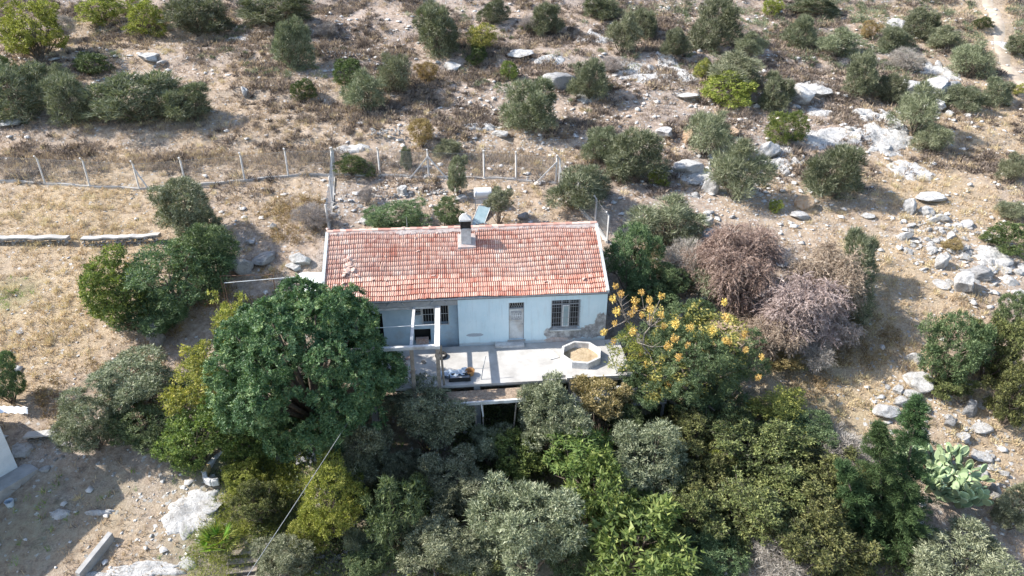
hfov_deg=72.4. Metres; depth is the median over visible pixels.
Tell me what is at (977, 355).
green leafy shrub
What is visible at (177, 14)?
wild olive bush
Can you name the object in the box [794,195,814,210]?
boulder
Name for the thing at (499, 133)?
boulder
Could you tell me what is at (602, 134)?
wild olive bush
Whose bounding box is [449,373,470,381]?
metal tray
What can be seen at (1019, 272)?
rubble stone
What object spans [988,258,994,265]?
rubble stone
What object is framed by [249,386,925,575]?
undergrowth
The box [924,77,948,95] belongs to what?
boulder
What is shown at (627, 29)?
grey green bush
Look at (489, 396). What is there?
lean to shed
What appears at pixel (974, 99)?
wild olive bush
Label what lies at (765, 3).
yellow green bush
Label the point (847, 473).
conifer
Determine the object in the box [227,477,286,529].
bramble thicket
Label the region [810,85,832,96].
boulder
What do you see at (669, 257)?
dry twiggy bush
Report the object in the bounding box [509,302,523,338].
door
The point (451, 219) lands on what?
green leafy shrub
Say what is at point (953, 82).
boulder
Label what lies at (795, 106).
boulder
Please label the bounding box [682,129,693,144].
boulder
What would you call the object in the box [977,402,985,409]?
rubble stone
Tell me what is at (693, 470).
bramble thicket
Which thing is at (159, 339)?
boulder
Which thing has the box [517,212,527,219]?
boulder
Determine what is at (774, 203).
yellow green bush
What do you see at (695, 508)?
bramble thicket
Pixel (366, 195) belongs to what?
dry twiggy bush
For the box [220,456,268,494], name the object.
lime green shrub
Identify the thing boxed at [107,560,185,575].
rock outcrop
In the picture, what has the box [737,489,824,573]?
bramble thicket
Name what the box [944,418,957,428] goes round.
boulder
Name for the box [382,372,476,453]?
olive tree
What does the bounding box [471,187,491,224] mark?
solar water heater
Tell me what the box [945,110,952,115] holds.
rubble stone
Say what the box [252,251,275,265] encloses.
boulder
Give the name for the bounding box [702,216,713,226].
boulder
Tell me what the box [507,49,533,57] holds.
boulder
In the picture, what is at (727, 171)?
grey green bush
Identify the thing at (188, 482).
loose stones
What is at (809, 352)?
dry twiggy bush
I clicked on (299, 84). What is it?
mastic bush
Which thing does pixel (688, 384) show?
flowering tree
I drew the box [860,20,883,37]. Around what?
brown leaved bush
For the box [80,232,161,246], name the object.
dry stone wall
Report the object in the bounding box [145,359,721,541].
leafy ground cover
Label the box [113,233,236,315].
green leafy shrub
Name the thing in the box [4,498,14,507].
bucket
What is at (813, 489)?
bramble thicket
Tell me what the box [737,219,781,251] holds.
dead tamarisk
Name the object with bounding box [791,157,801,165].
rubble stone
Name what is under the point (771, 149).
boulder
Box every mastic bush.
[0,55,18,68]
[71,51,115,75]
[290,78,317,101]
[331,57,361,85]
[332,152,376,176]
[465,45,487,65]
[972,16,995,28]
[978,220,1023,260]
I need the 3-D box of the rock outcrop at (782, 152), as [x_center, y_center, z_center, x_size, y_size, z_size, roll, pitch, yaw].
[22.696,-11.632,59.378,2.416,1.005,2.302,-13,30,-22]
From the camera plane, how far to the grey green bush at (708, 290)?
44.86 m
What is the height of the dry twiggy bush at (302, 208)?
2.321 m
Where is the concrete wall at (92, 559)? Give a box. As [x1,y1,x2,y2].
[75,531,114,575]
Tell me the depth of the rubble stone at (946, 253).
48.92 m
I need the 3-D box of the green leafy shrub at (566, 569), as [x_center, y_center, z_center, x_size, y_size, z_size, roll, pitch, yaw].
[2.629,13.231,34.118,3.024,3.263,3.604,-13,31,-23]
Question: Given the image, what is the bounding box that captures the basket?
[465,367,474,376]
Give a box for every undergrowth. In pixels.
[31,190,901,419]
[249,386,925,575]
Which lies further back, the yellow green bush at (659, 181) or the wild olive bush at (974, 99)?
the wild olive bush at (974, 99)
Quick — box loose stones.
[0,0,1023,575]
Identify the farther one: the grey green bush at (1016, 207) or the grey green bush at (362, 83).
the grey green bush at (362, 83)
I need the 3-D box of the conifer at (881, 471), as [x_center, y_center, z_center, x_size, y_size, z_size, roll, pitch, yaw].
[18.523,9.583,34.200,3.877,7.630,3.459,14,31,24]
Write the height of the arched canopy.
3.100 m
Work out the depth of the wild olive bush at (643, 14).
76.36 m
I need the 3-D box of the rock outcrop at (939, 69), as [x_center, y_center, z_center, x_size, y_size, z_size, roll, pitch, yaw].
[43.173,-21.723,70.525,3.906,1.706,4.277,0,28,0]
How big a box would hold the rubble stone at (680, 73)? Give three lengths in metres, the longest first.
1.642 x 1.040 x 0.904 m
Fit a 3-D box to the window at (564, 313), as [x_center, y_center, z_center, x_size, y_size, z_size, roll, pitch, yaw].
[3.229,1.576,42.034,1.910,2.110,0.381,-2,28,-4]
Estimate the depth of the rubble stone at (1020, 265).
48.14 m
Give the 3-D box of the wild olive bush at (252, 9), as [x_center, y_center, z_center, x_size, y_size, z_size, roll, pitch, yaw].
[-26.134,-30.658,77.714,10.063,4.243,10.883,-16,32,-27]
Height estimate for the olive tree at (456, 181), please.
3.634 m
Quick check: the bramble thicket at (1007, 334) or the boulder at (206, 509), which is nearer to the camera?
the boulder at (206, 509)
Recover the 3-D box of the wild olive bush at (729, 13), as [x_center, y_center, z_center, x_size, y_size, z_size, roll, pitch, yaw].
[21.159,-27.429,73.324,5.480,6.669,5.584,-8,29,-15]
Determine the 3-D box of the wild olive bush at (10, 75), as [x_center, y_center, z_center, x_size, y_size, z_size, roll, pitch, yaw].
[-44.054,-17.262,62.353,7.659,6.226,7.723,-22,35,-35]
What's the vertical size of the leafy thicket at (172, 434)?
3.954 m
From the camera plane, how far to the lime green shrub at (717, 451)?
37.05 m
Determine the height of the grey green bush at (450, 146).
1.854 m
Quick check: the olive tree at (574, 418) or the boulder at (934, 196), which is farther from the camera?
the boulder at (934, 196)
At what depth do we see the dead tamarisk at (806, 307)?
41.58 m
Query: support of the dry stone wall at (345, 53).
on the ground at (104, 476)
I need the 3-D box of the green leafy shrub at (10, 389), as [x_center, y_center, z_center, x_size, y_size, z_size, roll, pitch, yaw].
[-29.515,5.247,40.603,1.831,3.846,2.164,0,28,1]
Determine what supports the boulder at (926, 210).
on the ground at (104, 476)
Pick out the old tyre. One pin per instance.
(445, 354)
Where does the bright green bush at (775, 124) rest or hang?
on the ground at (104, 476)
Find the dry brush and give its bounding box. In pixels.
[0,0,1023,206]
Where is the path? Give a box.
[982,0,1023,84]
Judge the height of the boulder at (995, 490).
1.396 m
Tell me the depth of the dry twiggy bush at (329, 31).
75.13 m
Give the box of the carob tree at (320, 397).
[200,272,409,462]
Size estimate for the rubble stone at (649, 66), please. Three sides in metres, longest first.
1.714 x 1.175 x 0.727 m
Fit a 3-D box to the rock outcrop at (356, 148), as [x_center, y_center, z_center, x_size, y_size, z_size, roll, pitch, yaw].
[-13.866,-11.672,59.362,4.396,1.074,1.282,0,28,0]
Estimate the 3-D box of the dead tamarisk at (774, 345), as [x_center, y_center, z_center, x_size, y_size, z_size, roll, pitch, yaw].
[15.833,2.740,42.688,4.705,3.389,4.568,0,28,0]
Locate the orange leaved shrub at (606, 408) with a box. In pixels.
[570,373,634,441]
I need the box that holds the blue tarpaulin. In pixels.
[441,367,466,377]
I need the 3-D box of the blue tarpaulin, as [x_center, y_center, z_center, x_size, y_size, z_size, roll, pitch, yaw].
[-3.302,4.808,39.546,1.530,0.359,0.560,-2,28,-4]
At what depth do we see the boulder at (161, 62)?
71.56 m
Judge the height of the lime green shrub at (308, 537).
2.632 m
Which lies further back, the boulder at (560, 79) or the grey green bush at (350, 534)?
the boulder at (560, 79)
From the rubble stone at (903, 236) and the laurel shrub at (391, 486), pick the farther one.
the rubble stone at (903, 236)
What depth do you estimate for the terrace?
40.55 m
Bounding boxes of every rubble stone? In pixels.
[647,64,655,70]
[677,71,686,79]
[689,181,700,184]
[691,192,698,197]
[782,169,790,176]
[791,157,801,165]
[855,131,860,139]
[892,144,904,149]
[895,232,913,240]
[903,247,912,254]
[926,217,940,222]
[926,246,937,252]
[927,241,938,249]
[932,238,939,243]
[932,279,950,289]
[943,251,952,259]
[943,414,953,419]
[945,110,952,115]
[946,248,955,254]
[947,231,955,239]
[957,252,971,260]
[960,219,973,227]
[963,245,970,250]
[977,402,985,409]
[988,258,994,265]
[996,482,1005,487]
[999,257,1013,265]
[1001,267,1011,273]
[1002,274,1019,285]
[1013,269,1022,275]
[1017,262,1023,271]
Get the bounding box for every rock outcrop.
[50,509,70,519]
[84,509,114,515]
[85,571,118,575]
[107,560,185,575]
[161,489,220,540]
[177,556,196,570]
[227,34,254,40]
[329,143,370,153]
[461,122,496,130]
[534,54,564,64]
[574,29,610,42]
[575,91,602,101]
[612,61,656,82]
[652,62,698,82]
[655,52,675,66]
[676,171,712,182]
[742,186,763,196]
[773,142,793,156]
[773,157,794,168]
[797,79,827,88]
[804,126,865,148]
[807,107,830,116]
[848,108,879,121]
[861,123,906,156]
[879,109,911,148]
[886,160,935,180]
[887,18,914,36]
[920,60,960,80]
[972,245,1014,273]
[994,41,1021,55]
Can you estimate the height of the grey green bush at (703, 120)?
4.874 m
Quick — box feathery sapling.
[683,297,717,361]
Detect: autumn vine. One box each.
[157,339,224,420]
[206,289,248,347]
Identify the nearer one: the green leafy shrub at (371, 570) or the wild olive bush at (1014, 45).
the green leafy shrub at (371, 570)
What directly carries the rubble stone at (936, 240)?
on the ground at (104, 476)
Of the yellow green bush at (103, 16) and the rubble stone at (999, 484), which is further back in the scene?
the yellow green bush at (103, 16)
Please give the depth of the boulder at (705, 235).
49.90 m
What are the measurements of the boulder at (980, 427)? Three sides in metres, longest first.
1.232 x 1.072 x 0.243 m
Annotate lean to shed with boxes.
[438,387,525,448]
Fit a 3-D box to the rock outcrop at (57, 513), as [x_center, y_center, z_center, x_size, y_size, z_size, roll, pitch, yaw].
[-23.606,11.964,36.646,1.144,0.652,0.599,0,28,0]
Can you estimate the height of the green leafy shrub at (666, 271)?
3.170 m
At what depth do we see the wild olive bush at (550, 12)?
76.19 m
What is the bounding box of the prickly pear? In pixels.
[894,440,994,508]
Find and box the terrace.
[364,339,632,429]
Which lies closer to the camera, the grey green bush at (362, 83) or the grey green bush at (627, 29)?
the grey green bush at (362, 83)
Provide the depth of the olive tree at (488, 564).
33.28 m
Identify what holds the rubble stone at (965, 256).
on the ground at (104, 476)
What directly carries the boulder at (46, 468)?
on the ground at (104, 476)
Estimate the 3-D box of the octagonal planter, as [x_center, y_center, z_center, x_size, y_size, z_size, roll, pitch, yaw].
[4.054,3.928,41.145,2.291,0.430,2.291,4,28,7]
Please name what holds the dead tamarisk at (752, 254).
on the ground at (104, 476)
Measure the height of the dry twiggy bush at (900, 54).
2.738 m
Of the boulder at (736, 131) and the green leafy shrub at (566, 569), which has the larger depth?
the boulder at (736, 131)
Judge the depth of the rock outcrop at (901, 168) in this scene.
56.85 m
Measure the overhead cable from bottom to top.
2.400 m
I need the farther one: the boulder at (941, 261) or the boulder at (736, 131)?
the boulder at (736, 131)
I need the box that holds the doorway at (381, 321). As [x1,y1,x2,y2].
[376,313,383,336]
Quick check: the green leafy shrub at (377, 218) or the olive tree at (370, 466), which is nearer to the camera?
the olive tree at (370, 466)
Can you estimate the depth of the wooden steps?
34.77 m
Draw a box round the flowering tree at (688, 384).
[600,283,772,422]
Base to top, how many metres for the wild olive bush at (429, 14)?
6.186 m
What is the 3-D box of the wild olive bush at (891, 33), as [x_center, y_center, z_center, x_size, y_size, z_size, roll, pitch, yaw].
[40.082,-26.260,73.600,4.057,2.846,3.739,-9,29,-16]
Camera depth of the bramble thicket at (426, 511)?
35.24 m
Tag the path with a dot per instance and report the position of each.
(998, 32)
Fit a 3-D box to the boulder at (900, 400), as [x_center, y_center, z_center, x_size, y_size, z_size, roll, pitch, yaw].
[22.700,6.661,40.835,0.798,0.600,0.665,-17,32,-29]
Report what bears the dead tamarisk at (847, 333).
on the ground at (104, 476)
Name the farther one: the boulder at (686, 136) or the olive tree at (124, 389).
the boulder at (686, 136)
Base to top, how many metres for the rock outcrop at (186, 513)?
1.343 m
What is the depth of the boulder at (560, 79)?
66.14 m
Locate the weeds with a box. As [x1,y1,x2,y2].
[180,443,319,575]
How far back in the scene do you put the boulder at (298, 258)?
48.69 m
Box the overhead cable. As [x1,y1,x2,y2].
[247,399,362,575]
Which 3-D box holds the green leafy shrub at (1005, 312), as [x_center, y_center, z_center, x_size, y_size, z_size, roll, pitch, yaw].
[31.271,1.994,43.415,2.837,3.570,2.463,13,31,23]
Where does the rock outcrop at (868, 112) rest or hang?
on the ground at (104, 476)
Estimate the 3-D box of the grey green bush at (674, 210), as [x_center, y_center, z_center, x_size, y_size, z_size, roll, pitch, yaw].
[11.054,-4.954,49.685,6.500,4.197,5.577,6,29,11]
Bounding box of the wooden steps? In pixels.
[225,547,259,575]
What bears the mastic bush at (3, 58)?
on the ground at (104, 476)
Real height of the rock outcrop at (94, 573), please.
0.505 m
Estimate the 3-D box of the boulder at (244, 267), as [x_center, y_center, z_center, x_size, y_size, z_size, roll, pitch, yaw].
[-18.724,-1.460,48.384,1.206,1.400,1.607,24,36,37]
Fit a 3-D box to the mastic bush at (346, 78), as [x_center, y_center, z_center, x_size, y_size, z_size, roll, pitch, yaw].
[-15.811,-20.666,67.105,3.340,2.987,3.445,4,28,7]
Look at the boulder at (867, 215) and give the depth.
52.15 m
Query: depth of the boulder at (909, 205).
52.47 m
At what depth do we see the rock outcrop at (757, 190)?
54.23 m
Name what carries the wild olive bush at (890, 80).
on the ground at (104, 476)
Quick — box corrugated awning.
[0,406,27,413]
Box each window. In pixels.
[415,309,421,315]
[422,308,434,324]
[440,305,448,324]
[549,299,580,331]
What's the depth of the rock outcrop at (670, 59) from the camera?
72.01 m
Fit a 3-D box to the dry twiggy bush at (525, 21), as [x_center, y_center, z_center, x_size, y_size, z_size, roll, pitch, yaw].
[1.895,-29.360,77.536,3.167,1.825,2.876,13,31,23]
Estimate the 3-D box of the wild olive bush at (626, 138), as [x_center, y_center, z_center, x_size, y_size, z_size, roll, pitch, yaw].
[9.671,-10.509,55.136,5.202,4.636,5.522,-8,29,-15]
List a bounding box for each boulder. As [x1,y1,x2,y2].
[0,118,21,126]
[11,442,35,457]
[39,465,50,471]
[137,53,159,61]
[146,322,165,346]
[156,60,167,64]
[198,500,222,514]
[232,259,253,274]
[241,86,248,97]
[244,240,254,244]
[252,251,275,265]
[270,222,277,229]
[285,262,300,271]
[289,252,310,264]
[359,218,367,224]
[397,185,406,194]
[444,61,460,71]
[456,194,466,201]
[491,130,507,136]
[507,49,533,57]
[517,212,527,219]
[543,72,576,90]
[655,127,672,137]
[673,159,704,173]
[676,92,699,98]
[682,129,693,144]
[700,176,719,193]
[700,228,717,240]
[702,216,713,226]
[729,127,739,135]
[752,104,759,108]
[757,141,780,157]
[789,104,800,108]
[790,210,808,219]
[792,84,815,104]
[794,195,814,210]
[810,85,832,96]
[854,109,863,114]
[860,213,875,217]
[872,404,900,417]
[892,385,903,394]
[893,395,908,406]
[902,198,916,214]
[902,371,935,393]
[903,389,920,400]
[905,80,920,92]
[905,352,922,364]
[915,191,946,201]
[918,205,934,215]
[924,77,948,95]
[934,213,949,221]
[934,254,949,268]
[936,100,945,110]
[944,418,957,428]
[948,81,960,87]
[954,271,974,292]
[955,432,970,443]
[960,265,993,281]
[961,399,977,417]
[970,451,993,463]
[971,422,993,433]
[987,462,1001,471]
[988,483,1001,500]
[993,514,1004,527]
[998,470,1008,476]
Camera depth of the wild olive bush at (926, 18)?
74.92 m
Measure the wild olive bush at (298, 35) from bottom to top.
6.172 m
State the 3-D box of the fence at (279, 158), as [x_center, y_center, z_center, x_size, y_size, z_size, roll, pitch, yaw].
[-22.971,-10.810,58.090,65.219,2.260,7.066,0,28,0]
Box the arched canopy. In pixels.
[573,384,625,422]
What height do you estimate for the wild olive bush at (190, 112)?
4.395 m
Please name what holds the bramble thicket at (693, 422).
on the ground at (104, 476)
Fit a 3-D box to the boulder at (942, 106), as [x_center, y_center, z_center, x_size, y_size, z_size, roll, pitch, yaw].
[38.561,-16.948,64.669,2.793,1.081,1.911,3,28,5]
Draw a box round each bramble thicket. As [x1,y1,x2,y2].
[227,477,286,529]
[394,472,443,523]
[432,525,503,575]
[654,403,741,463]
[654,476,725,547]
[673,450,738,509]
[692,463,817,560]
[708,405,817,494]
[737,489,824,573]
[764,429,875,515]
[765,495,884,575]
[818,459,891,525]
[923,367,981,400]
[960,312,1023,382]
[980,355,1023,428]
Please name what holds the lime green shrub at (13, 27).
on the ground at (104, 476)
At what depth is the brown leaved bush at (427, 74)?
66.94 m
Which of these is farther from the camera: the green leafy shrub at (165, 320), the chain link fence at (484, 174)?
the chain link fence at (484, 174)
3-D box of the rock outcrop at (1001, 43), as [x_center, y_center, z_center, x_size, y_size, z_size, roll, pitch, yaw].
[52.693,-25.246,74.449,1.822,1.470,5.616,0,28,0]
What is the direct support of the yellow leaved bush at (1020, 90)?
on the ground at (104, 476)
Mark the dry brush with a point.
(386, 112)
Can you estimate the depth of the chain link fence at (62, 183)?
55.49 m
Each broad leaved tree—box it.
[542,426,616,487]
[560,441,642,533]
[580,488,705,575]
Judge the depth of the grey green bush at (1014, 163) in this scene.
55.06 m
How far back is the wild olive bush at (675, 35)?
71.47 m
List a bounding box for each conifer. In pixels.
[832,456,907,568]
[852,391,944,560]
[852,419,915,558]
[867,475,940,573]
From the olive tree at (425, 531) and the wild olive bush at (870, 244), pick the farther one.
the wild olive bush at (870, 244)
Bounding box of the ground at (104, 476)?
[0,0,1023,575]
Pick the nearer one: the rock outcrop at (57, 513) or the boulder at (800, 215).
the rock outcrop at (57, 513)
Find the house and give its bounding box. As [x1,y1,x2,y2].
[321,213,609,372]
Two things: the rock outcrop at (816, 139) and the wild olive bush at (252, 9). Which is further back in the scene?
the wild olive bush at (252, 9)
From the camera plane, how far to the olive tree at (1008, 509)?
35.04 m
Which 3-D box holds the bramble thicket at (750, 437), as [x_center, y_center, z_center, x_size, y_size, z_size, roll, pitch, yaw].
[13.320,8.766,37.367,5.805,4.020,5.197,17,32,28]
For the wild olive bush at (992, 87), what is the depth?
64.53 m
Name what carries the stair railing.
on the ground at (104, 476)
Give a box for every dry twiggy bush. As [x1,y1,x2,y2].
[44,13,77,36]
[288,199,336,231]
[313,21,338,37]
[356,185,375,205]
[517,15,540,28]
[602,55,628,72]
[657,236,704,277]
[735,532,820,575]
[796,333,836,373]
[816,418,877,468]
[883,46,927,71]
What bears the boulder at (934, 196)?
on the ground at (104, 476)
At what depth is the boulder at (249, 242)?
50.60 m
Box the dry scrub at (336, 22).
[0,0,1023,197]
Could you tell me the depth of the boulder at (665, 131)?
59.88 m
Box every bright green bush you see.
[499,59,518,79]
[764,109,811,145]
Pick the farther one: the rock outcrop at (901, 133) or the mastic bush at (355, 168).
the rock outcrop at (901, 133)
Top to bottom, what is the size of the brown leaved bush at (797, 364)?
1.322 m
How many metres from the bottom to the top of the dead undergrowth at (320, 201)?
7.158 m
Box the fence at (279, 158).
[0,138,623,183]
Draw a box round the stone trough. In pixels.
[202,453,219,485]
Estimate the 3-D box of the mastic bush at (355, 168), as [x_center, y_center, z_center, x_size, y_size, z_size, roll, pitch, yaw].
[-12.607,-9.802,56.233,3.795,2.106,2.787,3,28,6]
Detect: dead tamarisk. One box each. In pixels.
[674,240,707,292]
[690,219,787,317]
[736,303,811,361]
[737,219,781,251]
[747,267,856,355]
[780,234,875,318]
[811,309,867,349]
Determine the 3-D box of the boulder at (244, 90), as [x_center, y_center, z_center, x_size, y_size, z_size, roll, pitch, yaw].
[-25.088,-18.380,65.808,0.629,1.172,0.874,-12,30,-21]
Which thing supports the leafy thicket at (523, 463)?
on the ground at (104, 476)
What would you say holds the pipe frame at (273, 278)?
on the ground at (104, 476)
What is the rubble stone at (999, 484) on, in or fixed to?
on the ground at (104, 476)
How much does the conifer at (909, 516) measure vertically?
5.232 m
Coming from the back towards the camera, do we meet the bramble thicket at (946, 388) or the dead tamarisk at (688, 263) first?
the dead tamarisk at (688, 263)
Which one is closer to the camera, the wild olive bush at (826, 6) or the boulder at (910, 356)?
the boulder at (910, 356)
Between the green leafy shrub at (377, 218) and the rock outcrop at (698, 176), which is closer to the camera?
the green leafy shrub at (377, 218)
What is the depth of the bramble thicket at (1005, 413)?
38.85 m
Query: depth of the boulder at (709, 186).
54.30 m
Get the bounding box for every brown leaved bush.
[407,117,435,147]
[412,60,438,82]
[768,349,809,371]
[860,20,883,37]
[939,237,963,249]
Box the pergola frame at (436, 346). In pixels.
[351,306,444,436]
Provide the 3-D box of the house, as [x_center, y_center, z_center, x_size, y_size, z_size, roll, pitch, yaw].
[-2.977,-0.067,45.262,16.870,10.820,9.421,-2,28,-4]
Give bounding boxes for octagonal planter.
[561,341,600,368]
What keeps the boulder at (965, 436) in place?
on the ground at (104, 476)
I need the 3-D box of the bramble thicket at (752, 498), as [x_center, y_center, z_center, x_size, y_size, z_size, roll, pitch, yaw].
[11.905,11.155,35.093,5.952,4.230,6.079,1,28,1]
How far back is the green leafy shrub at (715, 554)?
33.42 m
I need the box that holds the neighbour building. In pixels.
[0,428,38,503]
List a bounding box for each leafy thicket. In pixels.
[76,242,160,330]
[149,393,245,474]
[219,430,263,461]
[488,425,547,482]
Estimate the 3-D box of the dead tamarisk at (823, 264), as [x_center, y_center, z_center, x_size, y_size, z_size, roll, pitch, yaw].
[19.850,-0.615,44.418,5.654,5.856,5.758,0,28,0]
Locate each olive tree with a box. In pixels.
[46,385,129,456]
[83,343,176,413]
[145,175,223,237]
[248,533,315,575]
[327,418,394,491]
[378,448,422,490]
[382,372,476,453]
[393,512,479,575]
[417,443,495,523]
[447,154,468,196]
[447,519,518,575]
[462,470,591,575]
[468,421,517,468]
[482,186,513,223]
[516,369,595,467]
[609,417,689,499]
[888,513,1023,575]
[990,481,1023,533]
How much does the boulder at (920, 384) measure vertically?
1.060 m
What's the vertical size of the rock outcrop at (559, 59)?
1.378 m
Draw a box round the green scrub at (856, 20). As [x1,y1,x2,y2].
[67,0,1023,111]
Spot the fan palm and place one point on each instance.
(214, 531)
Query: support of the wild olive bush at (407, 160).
on the ground at (104, 476)
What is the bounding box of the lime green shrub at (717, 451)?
[699,449,739,481]
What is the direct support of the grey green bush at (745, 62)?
on the ground at (104, 476)
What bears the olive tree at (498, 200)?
on the ground at (104, 476)
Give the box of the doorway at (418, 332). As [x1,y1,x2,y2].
[414,329,430,339]
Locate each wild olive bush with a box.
[0,58,56,127]
[37,70,99,127]
[74,67,198,123]
[155,0,235,36]
[158,80,214,122]
[233,0,317,26]
[269,13,317,70]
[399,146,412,170]
[409,0,463,59]
[474,0,511,23]
[496,75,558,133]
[524,1,566,37]
[542,163,613,210]
[565,56,612,99]
[579,125,616,160]
[582,0,624,19]
[603,125,673,185]
[630,7,657,38]
[659,26,692,56]
[686,0,744,50]
[757,69,796,112]
[779,12,818,47]
[785,0,844,18]
[800,140,871,200]
[840,48,880,96]
[842,224,880,286]
[871,71,911,103]
[876,25,916,49]
[901,6,944,39]
[941,83,993,113]
[982,75,1016,106]
[1003,33,1023,57]
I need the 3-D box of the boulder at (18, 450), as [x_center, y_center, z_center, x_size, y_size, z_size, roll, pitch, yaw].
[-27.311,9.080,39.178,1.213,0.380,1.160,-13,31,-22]
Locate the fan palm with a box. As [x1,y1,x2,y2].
[194,521,244,553]
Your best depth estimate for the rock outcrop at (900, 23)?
77.64 m
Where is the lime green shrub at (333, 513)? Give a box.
[297,447,371,545]
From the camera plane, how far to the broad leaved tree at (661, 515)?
32.22 m
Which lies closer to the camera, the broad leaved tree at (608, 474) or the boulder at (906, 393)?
the broad leaved tree at (608, 474)
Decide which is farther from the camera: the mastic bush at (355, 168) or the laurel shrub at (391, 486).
the mastic bush at (355, 168)
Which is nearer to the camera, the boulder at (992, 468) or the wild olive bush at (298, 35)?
the boulder at (992, 468)
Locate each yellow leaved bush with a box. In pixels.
[465,22,497,51]
[692,57,711,77]
[1012,83,1023,95]
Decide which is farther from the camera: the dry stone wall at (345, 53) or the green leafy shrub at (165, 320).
the dry stone wall at (345, 53)
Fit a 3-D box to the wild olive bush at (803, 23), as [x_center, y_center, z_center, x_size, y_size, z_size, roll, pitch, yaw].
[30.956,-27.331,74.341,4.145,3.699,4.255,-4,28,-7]
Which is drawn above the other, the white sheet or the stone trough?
the white sheet
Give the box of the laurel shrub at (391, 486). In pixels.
[359,473,428,560]
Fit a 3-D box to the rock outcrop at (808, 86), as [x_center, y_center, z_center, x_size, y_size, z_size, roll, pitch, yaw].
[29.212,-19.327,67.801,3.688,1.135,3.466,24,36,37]
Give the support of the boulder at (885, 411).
on the ground at (104, 476)
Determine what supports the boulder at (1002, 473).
on the ground at (104, 476)
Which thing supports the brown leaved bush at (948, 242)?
on the ground at (104, 476)
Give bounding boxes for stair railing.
[627,375,667,418]
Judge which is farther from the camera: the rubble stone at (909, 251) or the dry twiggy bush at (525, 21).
the dry twiggy bush at (525, 21)
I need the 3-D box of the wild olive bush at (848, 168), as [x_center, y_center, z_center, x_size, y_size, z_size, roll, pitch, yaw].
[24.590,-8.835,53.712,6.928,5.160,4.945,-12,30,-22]
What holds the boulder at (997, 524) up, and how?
on the ground at (104, 476)
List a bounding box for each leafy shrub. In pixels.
[0,349,27,403]
[99,399,179,455]
[107,295,189,338]
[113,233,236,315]
[172,222,242,280]
[326,463,365,502]
[343,540,397,575]
[360,196,432,227]
[432,195,464,225]
[541,519,600,575]
[603,221,666,297]
[607,403,645,448]
[623,269,681,318]
[649,521,710,575]
[654,261,694,300]
[695,529,754,575]
[740,382,809,434]
[758,407,841,453]
[914,309,997,385]
[991,290,1023,341]
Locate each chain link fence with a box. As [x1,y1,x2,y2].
[0,147,334,189]
[324,152,334,229]
[331,147,557,183]
[558,156,609,242]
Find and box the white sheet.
[299,272,321,343]
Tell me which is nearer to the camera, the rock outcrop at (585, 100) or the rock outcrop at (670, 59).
the rock outcrop at (585, 100)
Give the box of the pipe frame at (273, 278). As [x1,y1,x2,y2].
[220,274,291,315]
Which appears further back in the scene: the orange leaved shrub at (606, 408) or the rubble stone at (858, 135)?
the rubble stone at (858, 135)
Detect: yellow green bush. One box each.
[73,0,128,25]
[121,0,167,37]
[647,167,670,186]
[698,70,758,108]
[762,0,786,15]
[769,199,784,213]
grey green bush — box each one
[46,62,77,79]
[337,67,387,110]
[342,525,370,552]
[375,49,412,94]
[432,138,464,158]
[602,11,644,52]
[623,191,711,245]
[681,108,738,158]
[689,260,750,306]
[694,48,766,86]
[701,136,781,205]
[732,29,770,57]
[814,26,864,56]
[835,268,879,326]
[885,77,949,135]
[907,120,956,151]
[924,24,967,48]
[947,40,1000,78]
[993,151,1023,183]
[993,200,1023,220]
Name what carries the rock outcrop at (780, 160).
on the ground at (104, 476)
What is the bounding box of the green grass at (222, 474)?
[0,276,885,575]
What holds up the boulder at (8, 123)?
on the ground at (104, 476)
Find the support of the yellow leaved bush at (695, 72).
on the ground at (104, 476)
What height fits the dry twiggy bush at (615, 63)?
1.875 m
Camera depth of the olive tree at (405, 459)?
36.88 m
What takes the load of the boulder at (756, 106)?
on the ground at (104, 476)
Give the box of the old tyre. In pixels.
[435,351,446,358]
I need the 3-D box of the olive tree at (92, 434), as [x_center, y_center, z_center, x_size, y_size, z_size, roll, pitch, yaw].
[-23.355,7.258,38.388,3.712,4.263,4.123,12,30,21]
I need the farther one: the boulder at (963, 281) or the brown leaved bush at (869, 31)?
the brown leaved bush at (869, 31)
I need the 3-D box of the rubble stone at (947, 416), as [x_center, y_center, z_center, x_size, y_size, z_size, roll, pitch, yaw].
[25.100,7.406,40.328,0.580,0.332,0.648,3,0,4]
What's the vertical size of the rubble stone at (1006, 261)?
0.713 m
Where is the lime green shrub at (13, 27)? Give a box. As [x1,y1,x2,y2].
[0,0,69,62]
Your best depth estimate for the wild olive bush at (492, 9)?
78.24 m
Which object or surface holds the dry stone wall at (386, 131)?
on the ground at (104, 476)
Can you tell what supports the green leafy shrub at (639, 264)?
on the ground at (104, 476)
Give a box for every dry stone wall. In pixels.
[0,234,70,244]
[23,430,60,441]
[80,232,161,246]
[294,451,319,464]
[316,548,427,564]
[322,50,368,58]
[370,126,402,135]
[373,189,445,198]
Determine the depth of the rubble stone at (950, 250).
49.14 m
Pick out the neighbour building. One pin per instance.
(12, 474)
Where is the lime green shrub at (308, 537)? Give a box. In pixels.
[285,503,329,554]
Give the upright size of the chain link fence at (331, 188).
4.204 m

